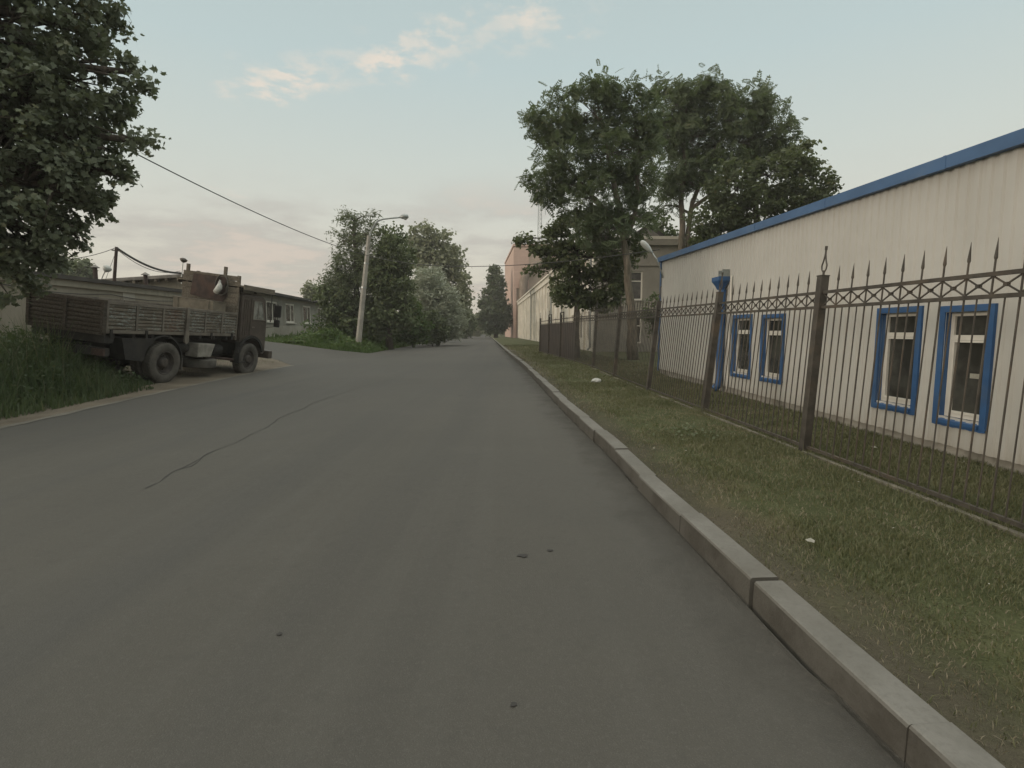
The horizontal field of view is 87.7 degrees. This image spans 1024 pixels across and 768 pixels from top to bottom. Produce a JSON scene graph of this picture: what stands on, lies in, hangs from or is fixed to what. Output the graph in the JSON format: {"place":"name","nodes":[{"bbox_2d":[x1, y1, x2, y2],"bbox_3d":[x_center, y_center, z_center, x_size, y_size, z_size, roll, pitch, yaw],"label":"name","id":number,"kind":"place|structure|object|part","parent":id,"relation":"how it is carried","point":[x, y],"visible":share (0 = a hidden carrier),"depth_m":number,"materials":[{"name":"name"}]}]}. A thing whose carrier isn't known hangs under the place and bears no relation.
{"place":"outdoors","nodes":[
{"label":"outdoors","id":0,"kind":"place"},
{"bbox_2d":[0,354,288,425],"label":"dirt shoulder","id":1,"kind":"object","parent":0,"point":[190,378],"visible":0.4,"depth_m":13.42},
{"bbox_2d":[0,303,154,419],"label":"tall grass","id":2,"kind":"structure","parent":1,"relation":"on","point":[83,387],"depth_m":10.50,"materials":[{"name":"green plant"}]},
{"bbox_2d":[25,263,281,382],"bbox_3d":[-9.352,-1.851,14.695,2.800,3.251,6.310,8,5,6],"label":"flatbed truck","id":3,"kind":"object","parent":1,"relation":"on","point":[158,343],"visible":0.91,"depth_m":13.54,"materials":[{"name":"metal"}]},
{"bbox_2d":[213,280,221,293],"bbox_3d":[-8.730,-2.884,15.831,0.266,0.438,0.129,8,5,6],"label":"plastic bag","id":4,"kind":"object","parent":3,"relation":"attached to","point":[217,289],"visible":1,"depth_m":15.79,"materials":[{"name":"white plastic"}]},
{"bbox_2d":[215,274,228,295],"bbox_3d":[-8.651,-2.947,15.890,0.444,0.644,0.042,8,5,6],"label":"hose","id":5,"kind":"object","parent":3,"relation":"hanging from","point":[227,284],"visible":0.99,"depth_m":15.87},
{"bbox_3d":[-8.057,-2.056,16.952,0.040,1.240,0.840,8,5,6],"label":"door","id":6,"kind":"part","parent":3,"relation":"part of","materials":[{"name":"brown metal"}]},
{"bbox_3d":[-9.247,-1.871,15.681,1.300,0.580,0.550,8,5,6],"label":"timber rack","id":7,"kind":"object","parent":3,"relation":"on","visible":0},
{"bbox_2d":[173,296,226,311],"bbox_3d":[-9.141,-2.326,15.607,1.280,0.320,0.605,8,5,6],"label":"plywood box","id":8,"kind":"object","parent":7,"relation":"on","point":[188,302],"visible":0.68,"depth_m":15.35,"materials":[{"name":"brown wood"}]},
{"bbox_2d":[73,353,279,380],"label":"shoulder grass","id":9,"kind":"structure","parent":0,"point":[126,369],"depth_m":15.79,"materials":[{"name":"green plant"}]},
{"bbox_2d":[0,334,900,767],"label":"road","id":10,"kind":"structure","parent":0,"point":[390,584],"depth_m":2.83,"materials":[{"name":"grey asphalt"}]},
{"bbox_2d":[0,365,292,428],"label":"road edge","id":11,"kind":"object","parent":10,"relation":"on","point":[20,423],"visible":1,"depth_m":9.98,"materials":[{"name":"grey concrete"}]},
{"bbox_2d":[145,377,401,487],"bbox_3d":[-3.473,0.355,10.097,0.592,0.104,10.720,0,6,1],"label":"road crack","id":12,"kind":"object","parent":10,"relation":"on","point":[241,439],"visible":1,"depth_m":6.58,"materials":[{"name":"grey asphalt"}]},
{"bbox_2d":[393,297,434,346],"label":"roadside bush","id":13,"kind":"object","parent":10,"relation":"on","point":[413,336],"visible":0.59,"depth_m":41.43,"materials":[{"name":"green plant"}]},
{"bbox_2d":[420,309,452,345],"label":"roadside bush","id":14,"kind":"object","parent":10,"relation":"on","point":[440,331],"visible":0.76,"depth_m":44.25,"materials":[{"name":"green plant"}]},
{"bbox_2d":[411,265,470,345],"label":"silver willow","id":15,"kind":"object","parent":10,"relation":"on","point":[429,297],"visible":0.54,"depth_m":45.78,"materials":[{"name":"green plant"}]},
{"bbox_2d":[498,345,910,767],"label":"gutter dust","id":16,"kind":"object","parent":10,"relation":"on","point":[775,648],"visible":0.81,"depth_m":2.79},
{"bbox_2d":[489,336,1005,767],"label":"kerb","id":17,"kind":"structure","parent":10,"relation":"on","point":[894,717],"depth_m":2.26,"materials":[{"name":"concrete"}]},
{"bbox_2d":[1,0,1023,313],"label":"sky","id":18,"kind":"structure","parent":0,"point":[292,113],"materials":[{"name":"blue"}]},
{"bbox_2d":[491,335,1023,766],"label":"verge","id":19,"kind":"structure","parent":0,"point":[838,603],"depth_m":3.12,"materials":[{"name":"green plant"}]},
{"bbox_2d":[475,264,512,337],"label":"poplar tree","id":20,"kind":"object","parent":19,"relation":"on","point":[495,312],"visible":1,"depth_m":97.92,"materials":[{"name":"green plant"}]},
{"bbox_2d":[511,199,649,357],"bbox_3d":[2.905,-4.434,23.257,5.903,6.786,3.419,0,6,0],"label":"maple tree","id":21,"kind":"object","parent":19,"relation":"on","point":[610,273],"visible":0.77,"depth_m":22.67,"materials":[{"name":"green plant"}]},
{"bbox_2d":[514,58,672,359],"bbox_3d":[3.244,-6.795,21.485,6.357,11.885,3.476,0,6,0],"label":"locust tree","id":22,"kind":"object","parent":19,"relation":"on","point":[619,219],"visible":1,"depth_m":20.81,"materials":[{"name":"green plant"}]},
{"bbox_2d":[591,378,600,381],"bbox_3d":[2.031,-0.089,12.895,0.220,0.114,0.202,4,7,34],"label":"litter bag","id":23,"kind":"object","parent":19,"relation":"on","point":[596,380],"visible":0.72,"depth_m":12.83,"materials":[{"name":"white plastic"}]},
{"bbox_2d":[642,422,749,439],"bbox_3d":[2.099,0.570,6.664,1.339,0.164,1.232,0,6,0],"label":"verge weed","id":24,"kind":"object","parent":19,"relation":"on","point":[693,434],"visible":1,"depth_m":6.68,"materials":[{"name":"green plant"}]},
{"bbox_2d":[679,139,844,245],"bbox_3d":[11.891,-6.328,25.519,7.617,10.121,3.732,0,6,0],"label":"linden tree","id":25,"kind":"object","parent":19,"relation":"on","point":[731,215],"visible":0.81,"depth_m":24.62,"materials":[{"name":"green plant"}]},
{"bbox_2d":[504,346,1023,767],"bbox_3d":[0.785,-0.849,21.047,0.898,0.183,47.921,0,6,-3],"label":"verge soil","id":26,"kind":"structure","parent":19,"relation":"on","point":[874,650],"depth_m":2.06,"materials":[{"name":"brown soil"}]},
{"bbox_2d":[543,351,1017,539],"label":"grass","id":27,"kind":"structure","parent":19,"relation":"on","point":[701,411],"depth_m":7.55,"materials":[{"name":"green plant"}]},
{"bbox_2d":[539,237,1023,538],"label":"iron fence","id":28,"kind":"object","parent":19,"relation":"on","point":[560,338],"visible":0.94,"depth_m":5.68,"materials":[{"name":"black metal"}]},
{"bbox_2d":[657,128,1023,474],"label":"metal building","id":29,"kind":"structure","parent":19,"relation":"on","point":[956,204],"depth_m":6.34,"materials":[{"name":"beige metal"}]},
{"bbox_2d":[640,240,663,277],"bbox_3d":[3.854,-3.439,14.680,0.655,1.040,0.168,1,6,12],"label":"wall lamp","id":30,"kind":"object","parent":29,"relation":"attached to","point":[645,245],"visible":1,"depth_m":14.64,"materials":[{"name":"grey metal"}]},
{"bbox_2d":[712,269,731,390],"bbox_3d":[4.239,-1.065,10.830,0.250,2.471,0.487,0,6,-2],"label":"rain downpipe","id":31,"kind":"object","parent":29,"relation":"attached to","point":[716,281],"visible":0.55,"depth_m":10.81,"materials":[{"name":"metal"}]},
{"bbox_2d":[736,318,749,372],"bbox_3d":[4.454,-0.733,10.176,0.048,1.041,0.664,0,6,-2],"label":"window frame","id":32,"kind":"structure","parent":29,"relation":"in","point":[739,332],"depth_m":10.42,"materials":[{"name":"white plastic"}]},
{"bbox_2d":[738,320,749,369],"label":"window pane","id":33,"kind":"structure","parent":29,"relation":"in","point":[744,321],"depth_m":10.26,"materials":[{"name":"black glass"}]},
{"bbox_2d":[765,318,781,377],"bbox_3d":[4.499,-0.618,9.085,0.048,1.005,0.605,0,6,-2],"label":"window frame","id":34,"kind":"structure","parent":29,"relation":"in","point":[768,319],"depth_m":9.31,"materials":[{"name":"white plastic"}]},
{"bbox_2d":[768,320,781,372],"label":"window pane","id":35,"kind":"structure","parent":29,"relation":"in","point":[772,322],"depth_m":9.14,"materials":[{"name":"black glass"}]},
{"bbox_2d":[881,312,915,404],"bbox_3d":[4.615,-0.303,6.304,0.048,1.069,0.559,0,6,-2],"label":"window frame","id":36,"kind":"structure","parent":29,"relation":"in","point":[890,335],"depth_m":6.50,"materials":[{"name":"white plastic"}]},
{"bbox_2d":[887,316,915,398],"label":"window pane","id":37,"kind":"structure","parent":29,"relation":"in","point":[908,343],"depth_m":6.32,"materials":[{"name":"black glass"}]},
{"bbox_2d":[944,311,987,421],"bbox_3d":[4.653,-0.185,5.417,0.048,1.093,0.486,0,6,-2],"label":"window frame","id":38,"kind":"structure","parent":29,"relation":"in","point":[953,337],"depth_m":5.58,"materials":[{"name":"white plastic"}]},
{"bbox_2d":[952,315,986,414],"label":"window pane","id":39,"kind":"structure","parent":29,"relation":"in","point":[980,321],"depth_m":5.44,"materials":[{"name":"black glass"}]},
{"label":"ground","id":40,"kind":"structure","parent":0,"visible":0},
{"bbox_2d":[43,269,67,274],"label":"background poplar","id":41,"kind":"object","parent":40,"relation":"on","point":[56,272],"visible":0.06,"depth_m":58.61,"materials":[{"name":"green plant"}]},
{"bbox_2d":[60,255,77,274],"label":"background poplar","id":42,"kind":"object","parent":40,"relation":"on","point":[69,261],"visible":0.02,"depth_m":59.78,"materials":[{"name":"green plant"}]},
{"bbox_2d":[68,257,98,277],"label":"background poplar","id":43,"kind":"object","parent":40,"relation":"on","point":[84,269],"visible":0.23,"depth_m":58.57,"materials":[{"name":"green plant"}]},
{"bbox_2d":[0,0,170,310],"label":"broadleaf tree","id":44,"kind":"object","parent":40,"relation":"on","point":[53,159],"visible":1,"depth_m":8.27,"materials":[{"name":"green plant"}]},
{"bbox_2d":[0,271,182,338],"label":"garage row","id":45,"kind":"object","parent":40,"relation":"on","point":[78,285],"visible":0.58,"depth_m":17.85,"materials":[{"name":"grey metal"}]},
{"bbox_2d":[90,265,99,278],"bbox_3d":[-16.538,-4.139,21.197,0.320,1.194,0.320,0,6,0],"label":"chimney pipe","id":46,"kind":"object","parent":45,"relation":"on","point":[95,272],"visible":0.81,"depth_m":21.12,"materials":[{"name":"metal"}]},
{"bbox_2d":[101,265,111,278],"bbox_3d":[-15.734,-4.213,20.723,0.427,0.788,0.307,3,6,26],"label":"roof lamp","id":47,"kind":"object","parent":45,"relation":"on","point":[106,268],"visible":0.84,"depth_m":20.60,"materials":[{"name":"white plastic"}]},
{"bbox_2d":[111,247,121,280],"bbox_3d":[-16.117,-4.150,21.699,0.668,2.812,0.140,0,6,0],"label":"utility pole","id":48,"kind":"object","parent":45,"relation":"on","point":[116,250],"visible":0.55,"depth_m":21.59,"materials":[{"name":"wood"}]},
{"bbox_2d":[117,248,180,273],"bbox_3d":[-15.431,-5.232,22.789,0.086,0.833,2.671,3,6,25],"label":"cable bundle","id":49,"kind":"object","parent":48,"relation":"attached to","point":[138,261],"visible":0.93,"depth_m":22.60,"materials":[{"name":"black rubber"}]},
{"bbox_2d":[120,252,178,272],"bbox_3d":[-15.341,-5.168,22.602,0.023,0.792,2.391,4,7,33],"label":"service cable","id":50,"kind":"object","parent":48,"relation":"hanging from","point":[150,269],"visible":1,"depth_m":22.62,"materials":[{"name":"black rubber"}]},
{"bbox_2d":[141,272,148,284],"bbox_3d":[-14.897,-3.986,21.715,0.320,1.123,0.320,0,6,0],"label":"chimney pipe","id":51,"kind":"object","parent":45,"relation":"on","point":[145,276],"visible":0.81,"depth_m":21.63,"materials":[{"name":"metal"}]},
{"bbox_2d":[103,272,231,288],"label":"shed","id":52,"kind":"structure","parent":40,"relation":"on","point":[168,281],"depth_m":24.24,"materials":[{"name":"metal"}]},
{"bbox_2d":[180,258,187,283],"bbox_3d":[-14.686,-5.075,23.919,0.295,1.162,0.309,6,8,45],"label":"roof lamp","id":53,"kind":"object","parent":52,"relation":"on","point":[183,260],"visible":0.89,"depth_m":23.86,"materials":[{"name":"metal"}]},
{"bbox_2d":[233,287,347,336],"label":"workshop","id":54,"kind":"structure","parent":40,"relation":"on","point":[296,311],"depth_m":41.51,"materials":[{"name":"grey paint"}]},
{"bbox_2d":[266,301,276,322],"bbox_3d":[-17.268,-5.175,38.404,0.190,1.530,1.911,0,6,-1],"label":"window","id":55,"kind":"structure","parent":54,"relation":"in","point":[268,305],"depth_m":38.21,"materials":[{"name":"white wood"}]},
{"bbox_2d":[285,303,296,323],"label":"window","id":56,"kind":"structure","parent":54,"relation":"in","point":[289,307],"depth_m":41.75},
{"bbox_2d":[303,306,310,323],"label":"window","id":57,"kind":"structure","parent":54,"relation":"in","point":[306,309],"depth_m":45.18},
{"bbox_2d":[318,308,322,324],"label":"window","id":58,"kind":"structure","parent":54,"relation":"in","point":[318,308],"depth_m":48.33,"materials":[{"name":"white wood"}]},
{"bbox_2d":[298,279,318,300],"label":"sapling","id":59,"kind":"object","parent":40,"relation":"on","point":[307,292],"visible":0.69,"depth_m":64.59,"materials":[{"name":"green plant"}]},
{"bbox_2d":[281,314,400,350],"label":"leafy undergrowth","id":60,"kind":"object","parent":40,"relation":"on","point":[330,332],"visible":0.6,"depth_m":33.57,"materials":[{"name":"green plant"}]},
{"bbox_2d":[265,326,420,352],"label":"roadside weeds","id":61,"kind":"object","parent":40,"relation":"on","point":[309,343],"visible":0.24,"depth_m":32.28,"materials":[{"name":"green plant"}]},
{"bbox_2d":[313,205,409,336],"bbox_3d":[-10.314,-7.432,37.106,6.830,9.503,4.840,0,6,0],"label":"willow tree","id":62,"kind":"object","parent":40,"relation":"on","point":[349,279],"visible":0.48,"depth_m":36.20,"materials":[{"name":"green plant"}]},
{"bbox_2d":[312,221,419,349],"bbox_3d":[-9.955,-6.719,36.578,7.561,8.699,3.880,0,6,0],"label":"alder tree","id":63,"kind":"object","parent":40,"relation":"on","point":[397,288],"visible":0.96,"depth_m":35.80,"materials":[{"name":"green plant"}]},
{"bbox_2d":[356,214,408,342],"bbox_3d":[-7.993,-6.032,32.567,3.538,8.513,0.380,0,6,0],"label":"street lamp","id":64,"kind":"object","parent":40,"relation":"on","point":[363,296],"visible":0.98,"depth_m":32.45,"materials":[{"name":"concrete"}]},
{"bbox_2d":[62,115,366,255],"bbox_3d":[-9.205,-6.589,21.384,0.030,0.420,21.870,0,6,2],"label":"overhead wire","id":65,"kind":"object","parent":64,"relation":"attached to","point":[234,202],"visible":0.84,"depth_m":17.74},
{"bbox_2d":[367,249,658,266],"bbox_3d":[-2.361,-5.727,23.430,0.024,2.374,22.041,-4,7,-35],"label":"overhead wire","id":66,"kind":"object","parent":64,"relation":"attached to","point":[527,264],"visible":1,"depth_m":19.30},
{"bbox_2d":[401,218,474,318],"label":"birch tree","id":67,"kind":"object","parent":40,"relation":"on","point":[425,245],"visible":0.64,"depth_m":60.05,"materials":[{"name":"green plant"}]},
{"bbox_2d":[460,308,478,338],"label":"roadside bush","id":68,"kind":"object","parent":40,"relation":"on","point":[472,325],"visible":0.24,"depth_m":93.67,"materials":[{"name":"green plant"}]},
{"bbox_2d":[472,316,483,336],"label":"distant tree","id":69,"kind":"object","parent":40,"relation":"on","point":[478,333],"visible":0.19,"depth_m":127.99,"materials":[{"name":"green plant"}]},
{"bbox_2d":[504,244,557,337],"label":"tower block","id":70,"kind":"structure","parent":40,"relation":"on","point":[519,286],"depth_m":95.77,"materials":[{"name":"beige paint"}]},
{"bbox_2d":[536,202,541,240],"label":"antenna mast","id":71,"kind":"object","parent":70,"relation":"on","point":[539,219],"visible":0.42,"depth_m":101.41,"materials":[{"name":"grey metal"}]},
{"bbox_2d":[516,225,691,351],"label":"long building","id":72,"kind":"structure","parent":40,"relation":"on","point":[534,302],"depth_m":30.55,"materials":[{"name":"concrete"}]},
{"bbox_2d":[632,271,642,300],"bbox_3d":[7.034,-5.542,30.257,0.860,1.670,0.210,0,6,-3],"label":"window","id":73,"kind":"structure","parent":72,"relation":"in","point":[637,275],"depth_m":30.33,"materials":[{"name":"glass"}]},
{"bbox_2d":[637,318,640,343],"bbox_3d":[7.034,-3.054,30.501,0.860,1.570,0.210,0,6,-3],"label":"window","id":74,"kind":"structure","parent":72,"relation":"in","point":[638,325],"depth_m":30.58,"materials":[{"name":"glass"}]},
{"bbox_2d":[637,291,658,337],"bbox_3d":[4.698,-1.801,17.927,0.980,2.618,0.851,0,6,0],"label":"bush","id":75,"kind":"object","parent":40,"relation":"on","point":[654,296],"visible":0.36,"depth_m":17.81,"materials":[{"name":"green plant"}]},
{"bbox_2d":[652,214,678,235],"bbox_3d":[9.407,-6.283,33.554,3.291,8.429,2.573,0,6,0],"label":"young tree","id":76,"kind":"object","parent":40,"relation":"on","point":[661,225],"visible":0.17,"depth_m":33.09,"materials":[{"name":"green plant"}]},
{"bbox_2d":[643,63,809,249],"bbox_3d":[10.954,-8.969,28.481,9.021,14.791,4.475,0,6,0],"label":"ash tree","id":77,"kind":"object","parent":40,"relation":"on","point":[687,122],"visible":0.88,"depth_m":27.20,"materials":[{"name":"green plant"}]}
]}

